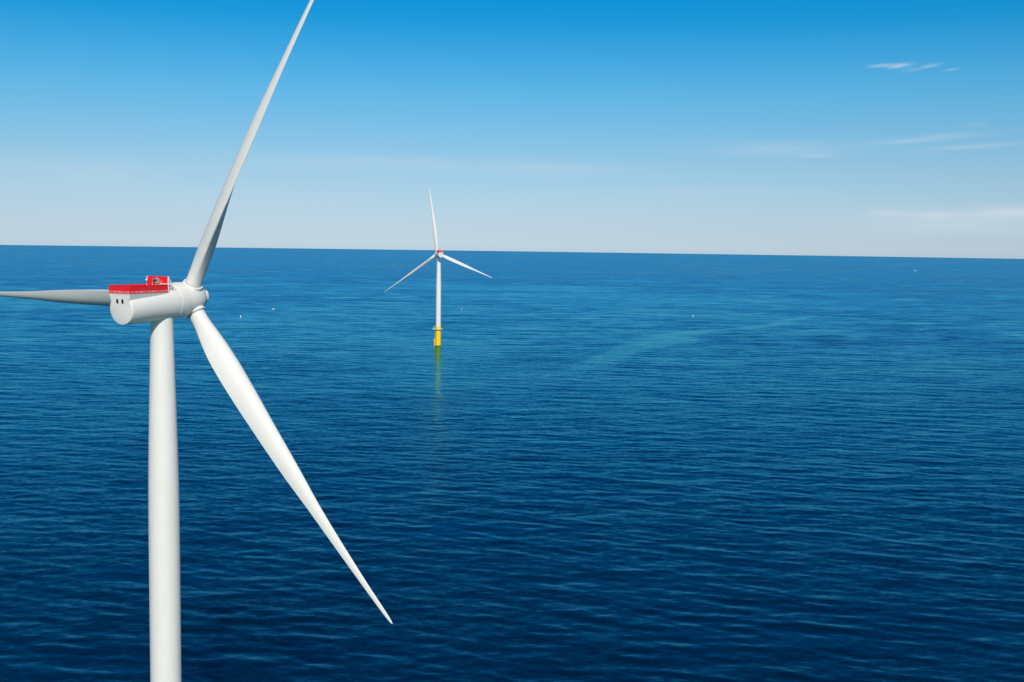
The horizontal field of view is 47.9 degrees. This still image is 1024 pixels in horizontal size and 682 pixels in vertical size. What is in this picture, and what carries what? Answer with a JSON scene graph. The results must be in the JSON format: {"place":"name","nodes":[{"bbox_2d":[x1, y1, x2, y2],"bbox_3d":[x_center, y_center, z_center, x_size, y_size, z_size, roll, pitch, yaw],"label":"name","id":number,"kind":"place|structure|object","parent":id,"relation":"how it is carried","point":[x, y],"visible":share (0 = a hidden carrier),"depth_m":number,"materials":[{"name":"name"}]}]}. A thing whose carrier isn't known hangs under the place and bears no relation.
{"place":"outdoors","nodes":[
{"label":"outdoors","id":0,"kind":"place"},
{"bbox_2d":[0,245,1023,681],"bbox_3d":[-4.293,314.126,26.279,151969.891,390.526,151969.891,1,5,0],"label":"sea","id":1,"kind":"structure","parent":0,"point":[602,467],"depth_m":619.52,"materials":[{"name":"liquid"}]},
{"bbox_2d":[0,0,392,681],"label":"wind turbine","id":2,"kind":"object","parent":1,"relation":"in","point":[160,304],"visible":1,"depth_m":227.82,"materials":[{"name":"white metal"}]},
{"bbox_2d":[386,188,491,345],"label":"wind turbine","id":3,"kind":"object","parent":1,"relation":"in","point":[438,254],"visible":0.99,"depth_m":1357.93,"materials":[{"name":"metal"}]},
{"bbox_2d":[0,0,1023,258],"label":"sky","id":4,"kind":"structure","parent":0,"point":[876,128],"materials":[{"name":"blue"}]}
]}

